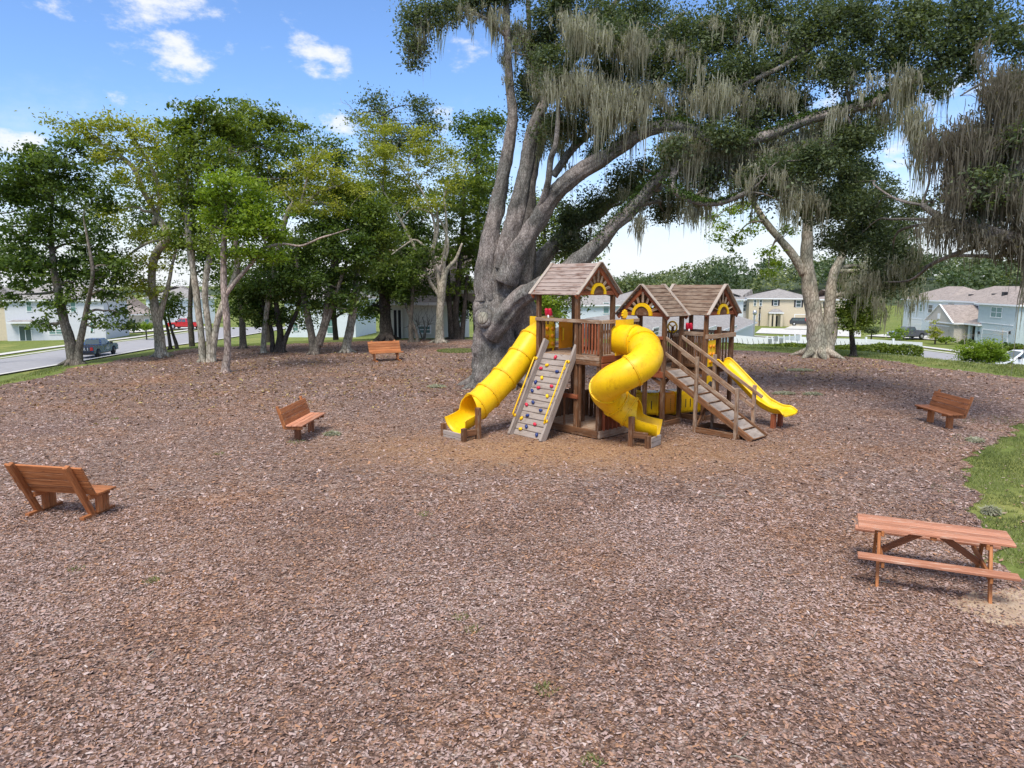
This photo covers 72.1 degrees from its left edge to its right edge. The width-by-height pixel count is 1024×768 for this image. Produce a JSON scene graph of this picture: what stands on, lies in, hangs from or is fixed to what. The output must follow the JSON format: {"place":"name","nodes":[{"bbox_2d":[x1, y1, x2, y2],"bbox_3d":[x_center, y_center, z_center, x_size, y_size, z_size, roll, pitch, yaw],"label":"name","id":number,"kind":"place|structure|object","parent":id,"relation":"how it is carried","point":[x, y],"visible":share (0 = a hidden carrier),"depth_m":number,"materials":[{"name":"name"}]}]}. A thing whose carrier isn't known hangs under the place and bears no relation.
{"place":"outdoors","nodes":[
{"label":"outdoors","id":0,"kind":"place"},
{"bbox_2d":[0,328,196,354],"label":"pavement","id":1,"kind":"structure","parent":0,"point":[64,345],"depth_m":88.04,"materials":[{"name":"concrete"}]},
{"bbox_2d":[0,327,285,372],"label":"road","id":2,"kind":"structure","parent":0,"point":[17,363],"depth_m":78.00,"materials":[{"name":"asphalt"}]},
{"bbox_2d":[83,338,118,356],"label":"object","id":3,"kind":"object","parent":2,"relation":"on","point":[96,347],"visible":0.9,"depth_m":73.50,"materials":[{"name":"blue metal"}]},
{"bbox_2d":[0,286,1023,587],"bbox_3d":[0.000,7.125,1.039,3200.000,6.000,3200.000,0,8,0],"label":"ground","id":4,"kind":"structure","parent":0,"point":[894,320],"depth_m":48.85,"materials":[{"name":"plant"}]},
{"bbox_2d":[0,284,19,340],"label":"house","id":5,"kind":"structure","parent":4,"relation":"on","point":[3,333],"depth_m":101.78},
{"bbox_2d":[0,365,69,386],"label":"grass","id":6,"kind":"structure","parent":4,"relation":"on","point":[35,373],"depth_m":32.40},
{"bbox_2d":[3,280,129,340],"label":"house","id":7,"kind":"structure","parent":4,"relation":"on","point":[17,322],"depth_m":101.50,"materials":[{"name":"paint"}]},
{"bbox_2d":[18,326,32,340],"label":"patio door","id":8,"kind":"structure","parent":7,"relation":"in","point":[24,335],"depth_m":100.86,"materials":[{"name":"white paint"}]},
{"bbox_2d":[25,301,32,311],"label":"window","id":9,"kind":"structure","parent":7,"relation":"in","point":[28,308],"depth_m":100.49,"materials":[{"name":"glass"}]},
{"bbox_2d":[49,329,61,334],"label":"window","id":10,"kind":"structure","parent":7,"relation":"in","point":[57,331],"depth_m":101.60,"materials":[{"name":"white paint"}]},
{"bbox_2d":[70,302,76,311],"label":"window","id":11,"kind":"structure","parent":7,"relation":"in","point":[72,305],"depth_m":101.58,"materials":[{"name":"glass"}]},
{"bbox_2d":[0,130,148,365],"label":"broadleaf tree","id":12,"kind":"object","parent":4,"relation":"on","point":[20,190],"visible":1,"depth_m":35.26,"materials":[{"name":"green plant"}]},
{"bbox_2d":[0,166,149,291],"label":"tall tree","id":13,"kind":"object","parent":4,"relation":"on","point":[67,202],"visible":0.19,"depth_m":64.13,"materials":[{"name":"green plant"}]},
{"bbox_2d":[0,328,212,357],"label":"kerb","id":14,"kind":"structure","parent":4,"relation":"on","point":[64,348],"depth_m":81.37,"materials":[{"name":"concrete"}]},
{"bbox_2d":[127,296,151,328],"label":"house","id":15,"kind":"structure","parent":4,"relation":"on","point":[142,307],"depth_m":132.64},
{"bbox_2d":[0,328,284,373],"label":"kerb","id":16,"kind":"structure","parent":4,"relation":"on","point":[97,357],"depth_m":70.71,"materials":[{"name":"concrete"}]},
{"bbox_2d":[137,321,152,339],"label":"tree","id":17,"kind":"object","parent":4,"relation":"on","point":[145,327],"visible":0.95,"depth_m":99.53,"materials":[{"name":"green plant"}]},
{"bbox_2d":[139,290,192,349],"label":"broadleaf tree","id":18,"kind":"object","parent":4,"relation":"on","point":[172,305],"visible":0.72,"depth_m":43.91,"materials":[{"name":"green plant"}]},
{"bbox_2d":[143,286,216,324],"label":"house","id":19,"kind":"structure","parent":4,"relation":"on","point":[182,289],"depth_m":152.98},
{"bbox_2d":[114,145,249,346],"bbox_3d":[-26.911,-10.994,59.287,11.796,18.756,8.253,0,8,0],"label":"tall tree","id":20,"kind":"object","parent":4,"relation":"on","point":[201,259],"visible":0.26,"depth_m":58.24,"materials":[{"name":"green plant"}]},
{"bbox_2d":[168,318,196,328],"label":"pickup truck","id":21,"kind":"object","parent":4,"relation":"on","point":[182,322],"visible":0.51,"depth_m":128.61,"materials":[{"name":"red paint"}]},
{"bbox_2d":[192,147,342,342],"bbox_3d":[-19.251,-10.712,57.333,11.780,16.533,8.356,2,9,12],"label":"tall tree","id":22,"kind":"object","parent":4,"relation":"on","point":[283,246],"visible":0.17,"depth_m":57.05,"materials":[{"name":"green plant"}]},
{"bbox_2d":[280,286,375,336],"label":"house","id":23,"kind":"structure","parent":4,"relation":"on","point":[360,329],"depth_m":104.55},
{"bbox_2d":[327,320,332,333],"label":"window","id":24,"kind":"structure","parent":23,"relation":"in","point":[329,331],"depth_m":104.26,"materials":[{"name":"glass"}]},
{"bbox_2d":[285,117,388,339],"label":"tall tree","id":25,"kind":"object","parent":4,"relation":"on","point":[340,160],"visible":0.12,"depth_m":60.25,"materials":[{"name":"green plant"}]},
{"bbox_2d":[336,80,452,179],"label":"tall tree","id":26,"kind":"object","parent":4,"relation":"on","point":[414,103],"visible":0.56,"depth_m":68.47,"materials":[{"name":"green plant"}]},
{"bbox_2d":[345,169,452,318],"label":"tall tree","id":27,"kind":"object","parent":4,"relation":"on","point":[396,219],"visible":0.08,"depth_m":57.75,"materials":[{"name":"green plant"}]},
{"bbox_2d":[390,247,475,337],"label":"house","id":28,"kind":"structure","parent":4,"relation":"on","point":[399,319],"depth_m":52.52,"materials":[{"name":"paint"}]},
{"bbox_2d":[418,325,430,333],"bbox_3d":[-6.515,-4.050,52.460,0.996,0.652,0.085,1,8,5],"label":"window","id":29,"kind":"structure","parent":28,"relation":"in","point":[428,331],"depth_m":52.47,"materials":[{"name":"glass"}]},
{"bbox_2d":[410,120,507,338],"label":"broadleaf tree","id":30,"kind":"object","parent":4,"relation":"on","point":[456,330],"visible":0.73,"depth_m":50.22,"materials":[{"name":"green plant"}]},
{"bbox_2d":[426,106,524,331],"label":"tall tree","id":31,"kind":"object","parent":4,"relation":"on","point":[498,122],"visible":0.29,"depth_m":55.59,"materials":[{"name":"green plant"}]},
{"bbox_2d":[0,339,1023,767],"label":"mulch bed","id":32,"kind":"object","parent":4,"relation":"on","point":[494,449],"visible":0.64,"depth_m":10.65,"materials":[{"name":"brown wood"}]},
{"bbox_2d":[4,462,115,520],"bbox_3d":[-8.090,1.839,12.669,1.570,1.053,1.035,2,8,11],"label":"bench","id":33,"kind":"object","parent":32,"relation":"on","point":[46,483],"visible":1,"depth_m":12.45,"materials":[{"name":"brown wood"}]},
{"bbox_2d":[15,97,185,357],"bbox_3d":[-21.418,-8.008,38.310,8.567,13.769,5.124,0,8,0],"label":"broadleaf tree","id":34,"kind":"object","parent":32,"relation":"on","point":[154,258],"visible":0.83,"depth_m":37.84,"materials":[{"name":"green plant"}]},
{"bbox_2d":[137,89,273,362],"bbox_3d":[-15.373,-7.674,36.022,5.897,13.705,5.526,4,9,24],"label":"broadleaf tree","id":35,"kind":"object","parent":32,"relation":"on","point":[225,127],"visible":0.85,"depth_m":35.34,"materials":[{"name":"green plant"}]},
{"bbox_2d":[209,247,316,352],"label":"broadleaf tree","id":36,"kind":"object","parent":32,"relation":"on","point":[254,301],"visible":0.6,"depth_m":41.32,"materials":[{"name":"green plant"}]},
{"bbox_2d":[207,94,325,348],"bbox_3d":[-15.361,-9.546,43.119,8.310,15.428,6.016,0,8,0],"label":"broadleaf tree","id":37,"kind":"object","parent":32,"relation":"on","point":[270,117],"visible":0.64,"depth_m":42.29,"materials":[{"name":"green plant"}]},
{"bbox_2d":[185,160,348,372],"bbox_3d":[-11.070,-5.060,32.236,7.231,9.684,3.791,-1,8,-10],"label":"broadleaf tree","id":38,"kind":"object","parent":32,"relation":"on","point":[253,210],"visible":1,"depth_m":31.53,"materials":[{"name":"green plant"}]},
{"bbox_2d":[275,396,325,439],"bbox_3d":[-5.748,0.958,19.238,0.721,1.010,1.850,1,8,4],"label":"bench","id":39,"kind":"object","parent":32,"relation":"on","point":[297,422],"visible":0.94,"depth_m":18.97,"materials":[{"name":"brown wood"}]},
{"bbox_2d":[259,142,381,352],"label":"broadleaf tree","id":40,"kind":"object","parent":32,"relation":"on","point":[313,160],"visible":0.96,"depth_m":39.93,"materials":[{"name":"green plant"}]},
{"bbox_2d":[251,201,396,354],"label":"broadleaf tree","id":41,"kind":"object","parent":32,"relation":"on","point":[335,294],"visible":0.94,"depth_m":39.73,"materials":[{"name":"green plant"}]},
{"bbox_2d":[323,429,340,435],"bbox_3d":[-4.940,1.345,19.338,0.625,0.277,0.434,0,8,0],"label":"fallen moss","id":42,"kind":"object","parent":32,"relation":"on","point":[332,433],"visible":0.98,"depth_m":19.25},
{"bbox_2d":[324,178,415,352],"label":"broadleaf tree","id":43,"kind":"object","parent":32,"relation":"on","point":[382,206],"visible":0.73,"depth_m":40.32,"materials":[{"name":"green plant"}]},
{"bbox_2d":[367,340,402,361],"bbox_3d":[-6.702,-1.768,37.396,1.750,1.053,1.035,-4,9,-28],"label":"bench","id":44,"kind":"object","parent":32,"relation":"on","point":[378,347],"visible":1,"depth_m":37.48,"materials":[{"name":"brown wood"}]},
{"bbox_2d":[346,209,441,340],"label":"broadleaf tree","id":45,"kind":"object","parent":32,"relation":"on","point":[384,287],"visible":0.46,"depth_m":48.82,"materials":[{"name":"green plant"}]},
{"bbox_2d":[339,98,477,343],"bbox_3d":[-6.804,-10.635,47.228,9.113,16.403,5.319,0,8,0],"label":"broadleaf tree","id":46,"kind":"object","parent":32,"relation":"on","point":[386,150],"visible":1,"depth_m":46.83,"materials":[{"name":"green plant"}]},
{"bbox_2d":[405,303,435,339],"bbox_3d":[-6.656,-4.624,50.984,2.520,3.809,3.696,-8,11,-42],"label":"bare bush","id":47,"kind":"object","parent":32,"relation":"on","point":[420,334],"visible":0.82,"depth_m":50.93,"materials":[{"name":"grey plant"}]},
{"bbox_2d":[389,240,454,341],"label":"broadleaf tree","id":48,"kind":"object","parent":32,"relation":"on","point":[415,270],"visible":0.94,"depth_m":47.58,"materials":[{"name":"green plant"}]},
{"bbox_2d":[427,383,445,387],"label":"fallen moss","id":49,"kind":"object","parent":32,"relation":"on","point":[436,385],"visible":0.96,"depth_m":27.95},
{"bbox_2d":[437,348,471,352],"bbox_3d":[-3.280,-2.046,42.597,2.786,0.090,2.750,0,8,0],"label":"grass patch","id":50,"kind":"object","parent":32,"relation":"on","point":[455,350],"visible":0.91,"depth_m":42.40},
{"bbox_2d":[0,343,1008,430],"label":"fallen leaves","id":51,"kind":"object","parent":32,"relation":"on","point":[344,392],"visible":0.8,"depth_m":30.67,"materials":[{"name":"plant"}]},
{"bbox_2d":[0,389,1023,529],"bbox_3d":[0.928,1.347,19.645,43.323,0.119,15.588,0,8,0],"label":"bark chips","id":52,"kind":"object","parent":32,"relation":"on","point":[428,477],"visible":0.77,"depth_m":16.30,"materials":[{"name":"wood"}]},
{"bbox_2d":[2,342,1023,398],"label":"bark chips","id":53,"kind":"object","parent":32,"relation":"on","point":[770,382],"visible":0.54,"depth_m":31.16,"materials":[{"name":"wood"}]},
{"bbox_2d":[533,679,561,696],"bbox_3d":[0.345,3.127,7.270,0.292,0.052,0.278,-6,10,-34],"label":"weed","id":54,"kind":"object","parent":32,"relation":"on","point":[544,683],"visible":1,"depth_m":7.27,"materials":[{"name":"green plant"}]},
{"bbox_2d":[534,274,569,324],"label":"broadleaf tree","id":55,"kind":"object","parent":32,"relation":"on","point":[547,300],"visible":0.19,"depth_m":45.44,"materials":[{"name":"green plant"}]},
{"bbox_2d":[580,752,608,767],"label":"weed","id":56,"kind":"object","parent":32,"relation":"on","point":[593,758],"visible":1,"depth_m":6.18,"materials":[{"name":"green plant"}]},
{"bbox_2d":[441,262,797,448],"bbox_3d":[3.077,-0.968,19.710,9.929,4.833,5.320,-3,9,-21],"label":"playset","id":57,"kind":"object","parent":32,"relation":"on","point":[634,359],"visible":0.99,"depth_m":19.59,"materials":[{"name":"brown wood"}]},
{"bbox_2d":[387,0,1023,390],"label":"live oak","id":58,"kind":"object","parent":32,"relation":"on","point":[981,171],"visible":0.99,"depth_m":23.54,"materials":[{"name":"green plant"}]},
{"bbox_2d":[771,390,795,394],"bbox_3d":[10.156,0.351,26.297,0.994,0.232,0.487,0,8,0],"label":"fallen moss","id":59,"kind":"object","parent":32,"relation":"on","point":[783,392],"visible":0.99,"depth_m":26.22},
{"bbox_2d":[787,368,813,371],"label":"fallen moss","id":60,"kind":"object","parent":32,"relation":"on","point":[800,369],"visible":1,"depth_m":33.07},
{"bbox_2d":[803,391,822,394],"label":"fallen moss","id":61,"kind":"object","parent":32,"relation":"on","point":[813,393],"visible":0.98,"depth_m":26.08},
{"bbox_2d":[700,106,938,358],"bbox_3d":[16.866,-8.106,38.614,14.010,13.855,5.191,0,8,0],"label":"forked oak","id":62,"kind":"object","parent":32,"relation":"on","point":[821,337],"visible":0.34,"depth_m":38.36,"materials":[{"name":"green plant"}]},
{"bbox_2d":[855,513,1021,603],"bbox_3d":[5.870,2.421,9.903,1.860,0.818,1.400,4,9,24],"label":"picnic table","id":63,"kind":"object","parent":32,"relation":"on","point":[951,535],"visible":0.96,"depth_m":9.69,"materials":[{"name":"brown wood"}]},
{"bbox_2d":[914,389,973,428],"bbox_3d":[12.628,0.756,20.625,0.721,1.010,1.650,0,8,-1],"label":"bench","id":64,"kind":"object","parent":32,"relation":"on","point":[951,413],"visible":0.96,"depth_m":20.43,"materials":[{"name":"brown wood"}]},
{"bbox_2d":[963,435,984,442],"bbox_3d":[12.200,1.486,18.563,0.554,0.263,0.494,0,8,0],"label":"fallen moss","id":65,"kind":"object","parent":32,"relation":"on","point":[971,439],"visible":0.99,"depth_m":18.47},
{"bbox_2d":[948,588,1023,625],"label":"worn soil","id":66,"kind":"structure","parent":32,"relation":"on","point":[1011,604],"depth_m":9.13,"materials":[{"name":"soil"}]},
{"bbox_2d":[6,251,1022,295],"bbox_3d":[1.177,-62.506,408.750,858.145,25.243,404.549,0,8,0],"label":"distant woodland","id":67,"kind":"object","parent":4,"relation":"on","point":[719,271],"visible":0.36,"depth_m":299.67,"materials":[{"name":"green plant"}]},
{"bbox_2d":[507,186,611,322],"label":"tall tree","id":68,"kind":"object","parent":4,"relation":"on","point":[540,241],"visible":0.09,"depth_m":50.88,"materials":[{"name":"green plant"}]},
{"bbox_2d":[553,295,623,326],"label":"house","id":69,"kind":"structure","parent":4,"relation":"on","point":[601,307],"depth_m":114.69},
{"bbox_2d":[603,302,609,313],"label":"window","id":70,"kind":"structure","parent":69,"relation":"in","point":[605,308],"depth_m":114.85,"materials":[{"name":"glass"}]},
{"bbox_2d":[617,290,653,307],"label":"house","id":71,"kind":"structure","parent":4,"relation":"on","point":[624,296],"depth_m":141.73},
{"bbox_2d":[556,314,756,341],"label":"house","id":72,"kind":"structure","parent":4,"relation":"on","point":[743,326],"depth_m":78.79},
{"bbox_2d":[734,296,746,316],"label":"house","id":73,"kind":"structure","parent":4,"relation":"on","point":[740,301],"depth_m":143.47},
{"bbox_2d":[731,289,752,317],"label":"house","id":74,"kind":"structure","parent":4,"relation":"on","point":[741,293],"depth_m":154.88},
{"bbox_2d":[753,310,756,336],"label":"light pole","id":75,"kind":"object","parent":4,"relation":"on","point":[754,312],"visible":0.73,"depth_m":71.79,"materials":[{"name":"grey"}]},
{"bbox_2d":[744,289,806,326],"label":"house","id":76,"kind":"structure","parent":4,"relation":"on","point":[780,307],"depth_m":145.18,"materials":[{"name":"paint"}]},
{"bbox_2d":[772,300,779,305],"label":"window","id":77,"kind":"structure","parent":76,"relation":"in","point":[774,302],"depth_m":144.90,"materials":[{"name":"glass"}]},
{"bbox_2d":[794,300,802,306],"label":"window","id":78,"kind":"structure","parent":76,"relation":"in","point":[797,303],"depth_m":143.88,"materials":[{"name":"glass"}]},
{"bbox_2d":[768,336,782,343],"bbox_3d":[21.981,-2.882,58.800,1.210,2.180,0.200,0,8,0],"label":"utility meter","id":79,"kind":"object","parent":4,"relation":"on","point":[775,339],"visible":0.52,"depth_m":58.59,"materials":[{"name":"grey"}]},
{"bbox_2d":[765,334,799,340],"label":"white fence","id":80,"kind":"object","parent":4,"relation":"on","point":[795,337],"visible":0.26,"depth_m":87.56,"materials":[{"name":"plastic"}]},
{"bbox_2d":[721,337,923,356],"bbox_3d":[21.668,-2.551,50.387,13.907,1.434,2.316,6,10,37],"label":"hedge","id":81,"kind":"object","parent":4,"relation":"on","point":[902,349],"visible":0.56,"depth_m":47.50,"materials":[{"name":"green plant"}]},
{"bbox_2d":[734,335,921,354],"bbox_3d":[25.709,-2.590,58.123,14.038,2.935,3.282,5,10,30],"label":"white fence","id":82,"kind":"object","parent":4,"relation":"on","point":[755,340],"visible":0.26,"depth_m":59.87,"materials":[{"name":"plastic"}]},
{"bbox_2d":[818,290,848,327],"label":"house","id":83,"kind":"structure","parent":4,"relation":"on","point":[821,293],"depth_m":139.94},
{"bbox_2d":[822,266,887,356],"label":"young tree","id":84,"kind":"object","parent":4,"relation":"on","point":[844,315],"visible":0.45,"depth_m":38.86,"materials":[{"name":"green plant"}]},
{"bbox_2d":[686,344,1023,376],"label":"grass","id":85,"kind":"structure","parent":4,"relation":"on","point":[961,363],"depth_m":37.10,"materials":[{"name":"plant"}]},
{"bbox_2d":[997,363,1023,368],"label":"grass patch","id":86,"kind":"object","parent":85,"relation":"on","point":[1015,365],"visible":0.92,"depth_m":34.90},
{"bbox_2d":[860,326,881,338],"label":"round shrub","id":87,"kind":"object","parent":4,"relation":"on","point":[874,330],"visible":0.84,"depth_m":101.60,"materials":[{"name":"green plant"}]},
{"bbox_2d":[884,325,912,340],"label":"sapling","id":88,"kind":"object","parent":4,"relation":"on","point":[898,335],"visible":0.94,"depth_m":61.87,"materials":[{"name":"green plant"}]},
{"bbox_2d":[925,319,943,343],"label":"sapling","id":89,"kind":"object","parent":4,"relation":"on","point":[934,335],"visible":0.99,"depth_m":99.79,"materials":[{"name":"green plant"}]},
{"bbox_2d":[900,286,975,333],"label":"house","id":90,"kind":"structure","parent":4,"relation":"on","point":[918,322],"depth_m":122.89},
{"bbox_2d":[935,336,956,343],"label":"round shrub","id":91,"kind":"object","parent":4,"relation":"on","point":[946,340],"visible":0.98,"depth_m":100.15,"materials":[{"name":"green plant"}]},
{"bbox_2d":[924,304,981,342],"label":"house","id":92,"kind":"structure","parent":4,"relation":"on","point":[960,316],"depth_m":104.63,"materials":[{"name":"paint"}]},
{"bbox_2d":[952,338,976,345],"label":"round shrub","id":93,"kind":"object","parent":4,"relation":"on","point":[969,340],"visible":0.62,"depth_m":95.71,"materials":[{"name":"green plant"}]},
{"bbox_2d":[950,323,981,343],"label":"sapling","id":94,"kind":"object","parent":4,"relation":"on","point":[964,335],"visible":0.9,"depth_m":78.07,"materials":[{"name":"green plant"}]},
{"bbox_2d":[938,286,1021,308],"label":"roof","id":95,"kind":"structure","parent":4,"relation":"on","point":[971,298],"depth_m":108.16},
{"bbox_2d":[949,337,1015,363],"bbox_3d":[26.147,-1.567,39.196,3.982,2.152,2.793,0,8,0],"label":"round shrub","id":96,"kind":"object","parent":4,"relation":"on","point":[987,352],"visible":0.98,"depth_m":38.72,"materials":[{"name":"green plant"}]},
{"bbox_2d":[979,504,1002,515],"bbox_3d":[8.739,2.303,12.838,0.418,0.285,0.431,0,8,0],"label":"fallen moss","id":97,"kind":"object","parent":4,"relation":"on","point":[989,510],"visible":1,"depth_m":12.77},
{"bbox_2d":[974,292,1023,344],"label":"house","id":98,"kind":"structure","parent":4,"relation":"on","point":[997,313],"depth_m":95.19,"materials":[{"name":"paint"}]},
{"bbox_2d":[990,307,1002,317],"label":"window","id":99,"kind":"structure","parent":98,"relation":"in","point":[996,312],"depth_m":95.80,"materials":[{"name":"glass"}]},
{"bbox_2d":[987,350,1023,364],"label":"pickup truck","id":100,"kind":"object","parent":4,"relation":"on","point":[1018,355],"visible":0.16,"depth_m":61.94,"materials":[{"name":"white paint"}]},
{"bbox_2d":[1006,343,1023,349],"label":"round shrub","id":101,"kind":"object","parent":4,"relation":"on","point":[1018,346],"visible":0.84,"depth_m":87.98,"materials":[{"name":"green plant"}]},
{"bbox_2d":[0,0,1023,286],"label":"sky","id":102,"kind":"structure","parent":0,"point":[305,56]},
{"bbox_2d":[108,275,1020,305],"bbox_3d":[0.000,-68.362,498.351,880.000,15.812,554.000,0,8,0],"label":"hill","id":103,"kind":"structure","parent":0,"point":[798,289],"depth_m":321.01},
{"bbox_2d":[785,326,806,328],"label":"driveway","id":104,"kind":"structure","parent":0,"point":[797,327],"depth_m":138.03,"materials":[{"name":"concrete"}]},
{"bbox_2d":[789,318,805,325],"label":"parked car","id":105,"kind":"object","parent":104,"relation":"on","point":[793,321],"visible":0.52,"depth_m":144.24,"materials":[{"name":"grey paint"}]},
{"bbox_2d":[756,328,860,336],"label":"side street","id":106,"kind":"structure","parent":0,"point":[788,331],"depth_m":126.88,"materials":[{"name":"concrete"}]},
{"bbox_2d":[762,336,955,350],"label":"pavement","id":107,"kind":"structure","parent":0,"point":[922,346],"depth_m":92.66,"materials":[{"name":"concrete"}]},
{"bbox_2d":[867,334,937,339],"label":"driveway","id":108,"kind":"structure","parent":0,"point":[883,335],"depth_m":113.60,"materials":[{"name":"concrete"}]},
{"bbox_2d":[886,326,927,338],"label":"pickup truck","id":109,"kind":"object","parent":108,"relation":"on","point":[920,334],"visible":0.7,"depth_m":108.04,"materials":[{"name":"grey paint"}]},
{"bbox_2d":[923,351,979,362],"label":"road","id":110,"kind":"structure","parent":0,"point":[938,355],"depth_m":80.60,"materials":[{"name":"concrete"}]},
{"bbox_2d":[932,415,1023,568],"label":"grass","id":111,"kind":"structure","parent":0,"point":[997,470],"depth_m":15.00,"materials":[{"name":"plant"}]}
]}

